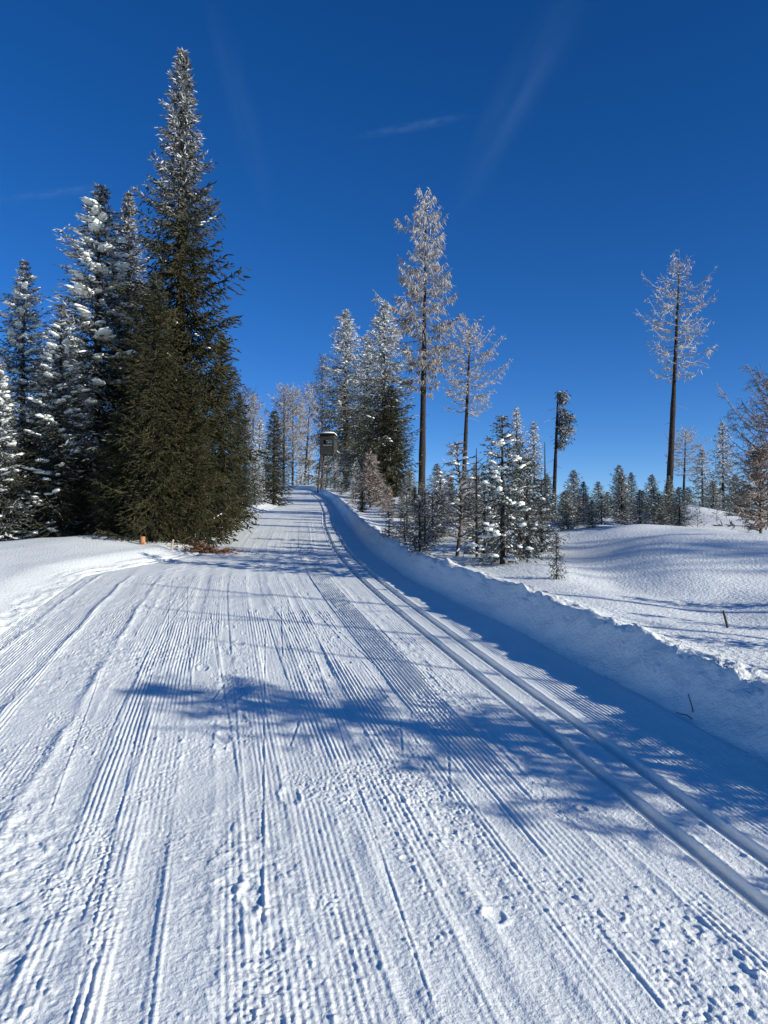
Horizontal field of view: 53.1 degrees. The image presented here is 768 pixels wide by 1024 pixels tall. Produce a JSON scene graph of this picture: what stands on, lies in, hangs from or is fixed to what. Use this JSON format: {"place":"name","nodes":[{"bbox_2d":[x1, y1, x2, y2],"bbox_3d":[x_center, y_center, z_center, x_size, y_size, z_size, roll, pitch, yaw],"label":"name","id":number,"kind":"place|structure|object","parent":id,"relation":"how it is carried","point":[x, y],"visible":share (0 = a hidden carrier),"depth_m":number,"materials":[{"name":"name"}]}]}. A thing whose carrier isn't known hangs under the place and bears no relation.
{"place":"outdoors","nodes":[
{"label":"outdoors","id":0,"kind":"place"},
{"bbox_2d":[0,486,284,634],"bbox_3d":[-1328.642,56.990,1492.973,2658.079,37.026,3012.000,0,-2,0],"label":"snow bank","id":1,"kind":"object","parent":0,"point":[36,573],"visible":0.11,"depth_m":12.84,"materials":[{"name":"snow"}]},
{"bbox_2d":[0,361,50,541],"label":"spruce","id":2,"kind":"object","parent":1,"relation":"on","point":[4,434],"visible":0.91,"depth_m":16.59,"materials":[{"name":"white plant"}]},
{"bbox_2d":[3,417,51,538],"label":"spruce","id":3,"kind":"object","parent":1,"relation":"on","point":[33,457],"visible":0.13,"depth_m":17.54,"materials":[{"name":"green plant"}]},
{"bbox_2d":[0,258,58,531],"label":"spruce","id":4,"kind":"object","parent":1,"relation":"on","point":[22,312],"visible":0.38,"depth_m":20.99,"materials":[{"name":"white plant"}]},
{"bbox_2d":[0,304,110,539],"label":"spruce","id":5,"kind":"object","parent":1,"relation":"on","point":[58,333],"visible":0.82,"depth_m":17.00,"materials":[{"name":"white plant"}]},
{"bbox_2d":[46,442,98,536],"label":"spruce","id":6,"kind":"object","parent":1,"relation":"on","point":[77,502],"visible":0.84,"depth_m":16.74,"materials":[{"name":"green plant"}]},
{"bbox_2d":[37,334,109,513],"bbox_3d":[-9.256,-2.323,22.942,3.353,6.122,3.492,-1,-2,18],"label":"spruce","id":7,"kind":"object","parent":1,"relation":"on","point":[70,403],"depth_m":23.01,"materials":[{"name":"green plant"}]},
{"bbox_2d":[50,190,151,526],"bbox_3d":[-6.666,-3.773,19.455,3.735,8.993,3.549,1,-2,-30],"label":"spruce","id":8,"kind":"object","parent":1,"relation":"on","point":[127,215],"visible":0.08,"depth_m":19.55,"materials":[{"name":"white plant"}]},
{"bbox_2d":[1,182,216,537],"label":"spruce","id":9,"kind":"object","parent":1,"relation":"on","point":[98,220],"visible":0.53,"depth_m":17.95,"materials":[{"name":"white plant"}]},
{"bbox_2d":[81,411,143,536],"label":"spruce","id":10,"kind":"object","parent":1,"relation":"on","point":[107,515],"visible":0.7,"depth_m":16.23,"materials":[{"name":"green plant"}]},
{"bbox_2d":[89,271,222,543],"bbox_3d":[-4.872,-2.054,16.001,2.561,5.987,2.459,0,-2,14],"label":"spruce","id":11,"kind":"object","parent":1,"relation":"on","point":[148,441],"visible":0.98,"depth_m":15.82,"materials":[{"name":"green plant"}]},
{"bbox_2d":[79,48,265,543],"bbox_3d":[-4.774,-4.881,17.852,4.247,11.838,4.469,0,-2,0],"label":"spruce","id":12,"kind":"object","parent":1,"relation":"on","point":[179,228],"visible":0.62,"depth_m":17.41,"materials":[{"name":"green plant"}]},
{"bbox_2d":[158,360,230,546],"bbox_3d":[-4.059,-1.169,16.381,1.661,4.245,1.729,1,-2,-40],"label":"spruce","id":13,"kind":"object","parent":1,"relation":"on","point":[195,397],"visible":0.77,"depth_m":16.33,"materials":[{"name":"green plant"}]},
{"bbox_2d":[166,536,257,554],"bbox_3d":[-3.462,0.698,15.409,1.986,0.416,0.914,0,-2,0],"label":"dead bough","id":14,"kind":"object","parent":1,"relation":"on","point":[203,548],"visible":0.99,"depth_m":15.28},
{"bbox_2d":[208,467,236,536],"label":"spruce","id":15,"kind":"object","parent":1,"relation":"on","point":[220,498],"visible":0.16,"depth_m":18.98,"materials":[{"name":"green plant"}]},
{"bbox_2d":[203,336,257,529],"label":"spruce","id":16,"kind":"object","parent":1,"relation":"on","point":[227,411],"visible":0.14,"depth_m":21.54,"materials":[{"name":"green plant"}]},
{"bbox_2d":[223,392,267,519],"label":"spruce","id":17,"kind":"object","parent":1,"relation":"on","point":[244,470],"visible":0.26,"depth_m":26.03,"materials":[{"name":"green plant"}]},
{"bbox_2d":[228,384,262,453],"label":"larch","id":18,"kind":"object","parent":1,"relation":"on","point":[245,394],"visible":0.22,"depth_m":68.30,"materials":[{"name":"white plant"}]},
{"bbox_2d":[243,393,268,486],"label":"larch","id":19,"kind":"object","parent":1,"relation":"on","point":[253,411],"visible":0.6,"depth_m":62.15,"materials":[{"name":"white plant"}]},
{"bbox_2d":[245,448,269,503],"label":"spruce","id":20,"kind":"object","parent":1,"relation":"on","point":[256,472],"visible":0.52,"depth_m":34.02,"materials":[{"name":"green plant"}]},
{"bbox_2d":[246,419,271,498],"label":"spruce","id":21,"kind":"object","parent":1,"relation":"on","point":[259,434],"visible":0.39,"depth_m":40.04,"materials":[{"name":"white plant"}]},
{"bbox_2d":[253,410,296,505],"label":"spruce","id":22,"kind":"object","parent":1,"relation":"on","point":[274,498],"visible":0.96,"depth_m":35.95,"materials":[{"name":"green plant"}]},
{"bbox_2d":[0,488,767,1023],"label":"ski trail","id":23,"kind":"object","parent":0,"point":[310,760],"visible":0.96,"depth_m":3.65,"materials":[{"name":"snow"}]},
{"bbox_2d":[0,0,767,517],"label":"sky","id":24,"kind":"structure","parent":0,"point":[568,149],"materials":[{"name":"blue"}]},
{"bbox_2d":[279,485,767,767],"bbox_3d":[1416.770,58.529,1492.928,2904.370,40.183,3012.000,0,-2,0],"label":"snow field","id":25,"kind":"structure","parent":0,"point":[637,609],"depth_m":8.43,"materials":[{"name":"snow"}]},
{"bbox_2d":[263,383,303,485],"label":"larch","id":26,"kind":"object","parent":25,"relation":"on","point":[284,417],"visible":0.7,"depth_m":84.15,"materials":[{"name":"white plant"}]},
{"bbox_2d":[271,385,319,485],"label":"larch","id":27,"kind":"object","parent":25,"relation":"on","point":[295,448],"visible":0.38,"depth_m":88.09,"materials":[{"name":"white plant"}]},
{"bbox_2d":[293,466,303,485],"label":"spruce","id":28,"kind":"object","parent":25,"relation":"on","point":[300,472],"visible":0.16,"depth_m":86.03,"materials":[{"name":"white plant"}]},
{"bbox_2d":[287,381,326,484],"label":"larch","id":29,"kind":"object","parent":25,"relation":"on","point":[307,400],"visible":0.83,"depth_m":82.12,"materials":[{"name":"white plant"}]},
{"bbox_2d":[299,456,315,484],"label":"spruce","id":30,"kind":"object","parent":25,"relation":"on","point":[309,470],"visible":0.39,"depth_m":81.99,"materials":[{"name":"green plant"}]},
{"bbox_2d":[310,354,332,477],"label":"larch","id":31,"kind":"object","parent":25,"relation":"on","point":[322,380],"visible":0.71,"depth_m":66.22,"materials":[{"name":"white plant"}]},
{"bbox_2d":[317,432,337,491],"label":"raised hide","id":32,"kind":"object","parent":25,"relation":"on","point":[324,445],"visible":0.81,"depth_m":57.62,"materials":[{"name":"brown wood"}]},
{"bbox_2d":[327,460,340,489],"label":"spruce","id":33,"kind":"object","parent":25,"relation":"on","point":[333,476],"visible":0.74,"depth_m":56.06,"materials":[{"name":"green plant"}]},
{"bbox_2d":[293,309,376,487],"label":"spruce","id":34,"kind":"object","parent":25,"relation":"on","point":[345,350],"visible":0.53,"depth_m":63.92,"materials":[{"name":"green plant"}]},
{"bbox_2d":[335,472,347,494],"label":"spruce","id":35,"kind":"object","parent":25,"relation":"on","point":[341,488],"visible":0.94,"depth_m":45.03,"materials":[{"name":"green plant"}]},
{"bbox_2d":[335,452,351,490],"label":"spruce","id":36,"kind":"object","parent":25,"relation":"on","point":[345,470],"visible":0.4,"depth_m":54.04,"materials":[{"name":"green plant"}]},
{"bbox_2d":[348,477,357,498],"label":"spruce","id":37,"kind":"object","parent":25,"relation":"on","point":[353,486],"visible":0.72,"depth_m":38.02,"materials":[{"name":"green plant"}]},
{"bbox_2d":[346,458,360,490],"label":"spruce","id":38,"kind":"object","parent":25,"relation":"on","point":[356,475],"visible":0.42,"depth_m":50.06,"materials":[{"name":"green plant"}]},
{"bbox_2d":[357,490,368,512],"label":"spruce","id":39,"kind":"object","parent":25,"relation":"on","point":[361,506],"visible":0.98,"depth_m":26.00,"materials":[{"name":"green plant"}]},
{"bbox_2d":[326,334,409,490],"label":"spruce","id":40,"kind":"object","parent":25,"relation":"on","point":[357,391],"visible":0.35,"depth_m":52.08,"materials":[{"name":"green plant"}]},
{"bbox_2d":[344,451,392,507],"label":"larch","id":41,"kind":"object","parent":25,"relation":"on","point":[369,459],"visible":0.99,"depth_m":28.95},
{"bbox_2d":[367,476,389,506],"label":"spruce","id":42,"kind":"object","parent":25,"relation":"on","point":[375,505],"visible":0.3,"depth_m":30.35,"materials":[{"name":"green plant"}]},
{"bbox_2d":[338,299,426,495],"bbox_3d":[0.254,-5.769,40.363,4.798,10.828,4.888,-1,-2,41],"label":"spruce","id":43,"kind":"object","parent":25,"relation":"on","point":[379,358],"visible":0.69,"depth_m":39.94,"materials":[{"name":"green plant"}]},
{"bbox_2d":[374,487,397,517],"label":"larch","id":44,"kind":"object","parent":25,"relation":"on","point":[388,492],"visible":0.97,"depth_m":22.98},
{"bbox_2d":[377,510,398,537],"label":"spruce","id":45,"kind":"object","parent":25,"relation":"on","point":[389,529],"visible":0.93,"depth_m":15.48,"materials":[{"name":"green plant"}]},
{"bbox_2d":[360,385,420,497],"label":"spruce","id":46,"kind":"object","parent":25,"relation":"on","point":[392,421],"visible":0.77,"depth_m":38.93,"materials":[{"name":"green plant"}]},
{"bbox_2d":[389,512,415,542],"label":"spruce","id":47,"kind":"object","parent":25,"relation":"on","point":[400,536],"visible":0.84,"depth_m":14.78,"materials":[{"name":"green plant"}]},
{"bbox_2d":[394,494,412,517],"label":"spruce","id":48,"kind":"object","parent":25,"relation":"on","point":[400,503],"visible":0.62,"depth_m":22.97,"materials":[{"name":"grey plant"}]},
{"bbox_2d":[395,499,417,532],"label":"spruce","id":49,"kind":"object","parent":25,"relation":"on","point":[406,511],"visible":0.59,"depth_m":17.00,"materials":[{"name":"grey plant"}]},
{"bbox_2d":[397,468,419,505],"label":"spruce","id":50,"kind":"object","parent":25,"relation":"on","point":[409,491],"visible":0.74,"depth_m":31.27,"materials":[{"name":"grey plant"}]},
{"bbox_2d":[409,487,418,513],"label":"spruce","id":51,"kind":"object","parent":25,"relation":"on","point":[414,494],"visible":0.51,"depth_m":24.01,"materials":[{"name":"green plant"}]},
{"bbox_2d":[371,187,466,490],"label":"larch","id":52,"kind":"object","parent":25,"relation":"on","point":[415,292],"visible":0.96,"depth_m":43.01,"materials":[{"name":"white plant"}]},
{"bbox_2d":[402,497,441,555],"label":"spruce","id":53,"kind":"object","parent":25,"relation":"on","point":[420,535],"visible":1,"depth_m":12.57,"materials":[{"name":"green plant"}]},
{"bbox_2d":[409,490,437,525],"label":"spruce","id":54,"kind":"object","parent":25,"relation":"on","point":[416,502],"visible":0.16,"depth_m":20.23,"materials":[{"name":"green plant"}]},
{"bbox_2d":[404,488,443,546],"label":"spruce","id":55,"kind":"object","parent":25,"relation":"on","point":[424,499],"visible":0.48,"depth_m":14.19,"materials":[{"name":"green plant"}]},
{"bbox_2d":[423,494,447,541],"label":"spruce","id":56,"kind":"object","parent":25,"relation":"on","point":[432,500],"visible":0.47,"depth_m":14.99,"materials":[{"name":"green plant"}]},
{"bbox_2d":[418,463,454,511],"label":"spruce","id":57,"kind":"object","parent":25,"relation":"on","point":[436,466],"visible":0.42,"depth_m":24.83,"materials":[{"name":"white plant"}]},
{"bbox_2d":[423,470,458,524],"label":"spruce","id":58,"kind":"object","parent":25,"relation":"on","point":[440,480],"visible":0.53,"depth_m":16.54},
{"bbox_2d":[426,493,457,536],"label":"spruce","id":59,"kind":"object","parent":25,"relation":"on","point":[443,510],"visible":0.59,"depth_m":15.61,"materials":[{"name":"green plant"}]},
{"bbox_2d":[444,477,458,520],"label":"spruce","id":60,"kind":"object","parent":25,"relation":"on","point":[452,487],"visible":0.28,"depth_m":19.00,"materials":[{"name":"green plant"}]},
{"bbox_2d":[422,440,496,555],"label":"larch","id":61,"kind":"object","parent":25,"relation":"on","point":[451,452],"visible":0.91,"depth_m":12.60,"materials":[{"name":"plant"}]},
{"bbox_2d":[451,466,472,523],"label":"spruce","id":62,"kind":"object","parent":25,"relation":"on","point":[464,475],"visible":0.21,"depth_m":18.51,"materials":[{"name":"green plant"}]},
{"bbox_2d":[449,477,489,534],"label":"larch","id":63,"kind":"object","parent":25,"relation":"on","point":[466,503],"visible":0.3,"depth_m":15.46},
{"bbox_2d":[447,473,493,542],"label":"spruce","id":64,"kind":"object","parent":25,"relation":"on","point":[470,519],"visible":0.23,"depth_m":14.58,"materials":[{"name":"green plant"}]},
{"bbox_2d":[466,448,485,556],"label":"dead tree","id":65,"kind":"object","parent":25,"relation":"on","point":[476,520],"visible":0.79,"depth_m":12.40,"materials":[{"name":"brown wood"}]},
{"bbox_2d":[442,313,512,499],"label":"larch","id":66,"kind":"object","parent":25,"relation":"on","point":[467,391],"visible":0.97,"depth_m":44.16,"materials":[{"name":"white plant"}]},
{"bbox_2d":[455,471,505,553],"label":"spruce","id":67,"kind":"object","parent":25,"relation":"on","point":[484,549],"visible":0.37,"depth_m":12.96,"materials":[{"name":"green plant"}]},
{"bbox_2d":[479,474,499,514],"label":"spruce","id":68,"kind":"object","parent":25,"relation":"on","point":[491,494],"visible":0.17,"depth_m":23.91,"materials":[{"name":"green plant"}]},
{"bbox_2d":[456,415,553,565],"bbox_3d":[1.855,-0.135,11.242,1.538,2.614,1.334,-1,-2,31],"label":"spruce","id":69,"kind":"object","parent":25,"relation":"on","point":[501,517],"visible":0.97,"depth_m":11.15,"materials":[{"name":"white plant"}]},
{"bbox_2d":[495,407,536,517],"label":"spruce","id":70,"kind":"object","parent":25,"relation":"on","point":[516,424],"visible":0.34,"depth_m":22.52,"materials":[{"name":"green plant"}]},
{"bbox_2d":[490,441,553,552],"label":"spruce","id":71,"kind":"object","parent":25,"relation":"on","point":[519,463],"visible":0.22,"depth_m":13.17,"materials":[{"name":"green plant"}]},
{"bbox_2d":[498,457,560,558],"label":"spruce","id":72,"kind":"object","parent":25,"relation":"on","point":[530,527],"visible":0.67,"depth_m":11.67,"materials":[{"name":"green plant"}]},
{"bbox_2d":[511,477,569,553],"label":"spruce","id":73,"kind":"object","parent":25,"relation":"on","point":[540,511],"visible":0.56,"depth_m":12.97,"materials":[{"name":"green plant"}]},
{"bbox_2d":[523,421,557,514],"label":"spruce","id":74,"kind":"object","parent":25,"relation":"on","point":[533,436],"visible":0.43,"depth_m":24.03,"materials":[{"name":"green plant"}]},
{"bbox_2d":[533,474,560,521],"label":"spruce","id":75,"kind":"object","parent":25,"relation":"on","point":[546,477],"visible":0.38,"depth_m":20.20,"materials":[{"name":"green plant"}]},
{"bbox_2d":[546,531,568,579],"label":"spruce","id":76,"kind":"object","parent":25,"relation":"on","point":[557,568],"visible":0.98,"depth_m":9.57,"materials":[{"name":"green plant"}]},
{"bbox_2d":[542,390,577,511],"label":"spruce","id":77,"kind":"object","parent":25,"relation":"on","point":[563,430],"visible":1,"depth_m":24.99,"materials":[{"name":"green plant"}]},
{"bbox_2d":[549,490,582,529],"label":"spruce","id":78,"kind":"object","parent":25,"relation":"on","point":[566,500],"visible":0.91,"depth_m":17.42,"materials":[{"name":"green plant"}]},
{"bbox_2d":[553,490,578,529],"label":"spruce","id":79,"kind":"object","parent":25,"relation":"on","point":[557,527],"visible":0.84,"depth_m":17.48,"materials":[{"name":"green plant"}]},
{"bbox_2d":[555,470,588,518],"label":"spruce","id":80,"kind":"object","parent":25,"relation":"on","point":[573,486],"visible":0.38,"depth_m":22.07,"materials":[{"name":"green plant"}]},
{"bbox_2d":[573,495,587,523],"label":"spruce","id":81,"kind":"object","parent":25,"relation":"on","point":[578,502],"visible":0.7,"depth_m":18.37,"materials":[{"name":"green plant"}]},
{"bbox_2d":[574,481,594,521],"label":"spruce","id":82,"kind":"object","parent":25,"relation":"on","point":[583,494],"visible":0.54,"depth_m":18.99,"materials":[{"name":"green plant"}]},
{"bbox_2d":[582,500,605,527],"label":"spruce","id":83,"kind":"object","parent":25,"relation":"on","point":[591,518],"visible":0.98,"depth_m":16.99,"materials":[{"name":"green plant"}]},
{"bbox_2d":[589,481,612,516],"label":"spruce","id":84,"kind":"object","parent":25,"relation":"on","point":[598,491],"visible":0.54,"depth_m":23.90,"materials":[{"name":"green plant"}]},
{"bbox_2d":[593,493,612,524],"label":"spruce","id":85,"kind":"object","parent":25,"relation":"on","point":[601,508],"visible":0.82,"depth_m":18.49,"materials":[{"name":"green plant"}]},
{"bbox_2d":[603,465,637,519],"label":"spruce","id":86,"kind":"object","parent":25,"relation":"on","point":[618,471],"visible":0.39,"depth_m":22.10,"materials":[{"name":"green plant"}]},
{"bbox_2d":[607,472,637,524],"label":"spruce","id":87,"kind":"object","parent":25,"relation":"on","point":[623,506],"visible":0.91,"depth_m":19.49,"materials":[{"name":"green plant"}]},
{"bbox_2d":[609,507,646,524],"bbox_3d":[5.175,0.139,16.195,0.818,0.583,0.769,1,-2,-42],"label":"bush","id":88,"kind":"object","parent":25,"relation":"on","point":[636,520],"visible":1,"depth_m":16.19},
{"bbox_2d":[626,473,643,514],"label":"spruce","id":89,"kind":"object","parent":25,"relation":"on","point":[632,483],"visible":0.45,"depth_m":23.90,"materials":[{"name":"green plant"}]},
{"bbox_2d":[624,489,652,524],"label":"spruce","id":90,"kind":"object","parent":25,"relation":"on","point":[640,500],"visible":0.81,"depth_m":16.58,"materials":[{"name":"green plant"}]},
{"bbox_2d":[641,474,661,520],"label":"spruce","id":91,"kind":"object","parent":25,"relation":"on","point":[652,478],"visible":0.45,"depth_m":20.24,"materials":[{"name":"green plant"}]},
{"bbox_2d":[643,486,670,524],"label":"spruce","id":92,"kind":"object","parent":25,"relation":"on","point":[653,496],"visible":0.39,"depth_m":18.01,"materials":[{"name":"green plant"}]},
{"bbox_2d":[645,493,677,525],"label":"spruce","id":93,"kind":"object","parent":25,"relation":"on","point":[657,517],"visible":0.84,"depth_m":17.43,"materials":[{"name":"green plant"}]},
{"bbox_2d":[659,481,677,525],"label":"spruce","id":94,"kind":"object","parent":25,"relation":"on","point":[668,487],"visible":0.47,"depth_m":18.99,"materials":[{"name":"green plant"}]},
{"bbox_2d":[660,476,688,518],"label":"spruce","id":95,"kind":"object","parent":25,"relation":"on","point":[671,482],"visible":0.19,"depth_m":19.31,"materials":[{"name":"green plant"}]},
{"bbox_2d":[636,248,718,492],"bbox_3d":[13.308,-5.334,35.258,3.613,13.187,4.019,2,-2,27],"label":"larch","id":96,"kind":"object","parent":25,"relation":"on","point":[670,459],"visible":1,"depth_m":35.08,"materials":[{"name":"white plant"}]},
{"bbox_2d":[664,487,699,526],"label":"spruce","id":97,"kind":"object","parent":25,"relation":"on","point":[677,505],"visible":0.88,"depth_m":18.38,"materials":[{"name":"green plant"}]},
{"bbox_2d":[678,487,698,505],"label":"spruce","id":98,"kind":"object","parent":25,"relation":"on","point":[689,495],"visible":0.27,"depth_m":30.34,"materials":[{"name":"green plant"}]},
{"bbox_2d":[665,425,712,496],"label":"larch","id":99,"kind":"object","parent":25,"relation":"on","point":[688,438],"visible":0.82,"depth_m":41.05,"materials":[{"name":"brown plant"}]},
{"bbox_2d":[687,506,706,526],"bbox_3d":[7.545,0.210,18.512,0.454,0.810,0.427,-1,-2,27],"label":"bush","id":100,"kind":"object","parent":25,"relation":"on","point":[698,517],"visible":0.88,"depth_m":18.50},
{"bbox_2d":[686,448,728,510],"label":"spruce","id":101,"kind":"object","parent":25,"relation":"on","point":[701,474],"visible":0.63,"depth_m":34.01,"materials":[{"name":"green plant"}]},
{"bbox_2d":[698,480,729,510],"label":"spruce","id":102,"kind":"object","parent":25,"relation":"on","point":[711,491],"visible":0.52,"depth_m":27.59,"materials":[{"name":"green plant"}]},
{"bbox_2d":[700,421,741,510],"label":"spruce","id":103,"kind":"object","parent":25,"relation":"on","point":[726,461],"visible":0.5,"depth_m":35.02,"materials":[{"name":"green plant"}]},
{"bbox_2d":[716,474,748,512],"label":"spruce","id":104,"kind":"object","parent":25,"relation":"on","point":[732,491],"visible":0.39,"depth_m":24.85,"materials":[{"name":"green plant"}]},
{"bbox_2d":[711,443,767,532],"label":"larch","id":105,"kind":"object","parent":25,"relation":"on","point":[756,457],"visible":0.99,"depth_m":15.46,"materials":[{"name":"plant"}]},
{"bbox_2d":[714,363,767,528],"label":"larch","id":106,"kind":"object","parent":25,"relation":"on","point":[756,425],"visible":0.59,"depth_m":17.09,"materials":[{"name":"plant"}]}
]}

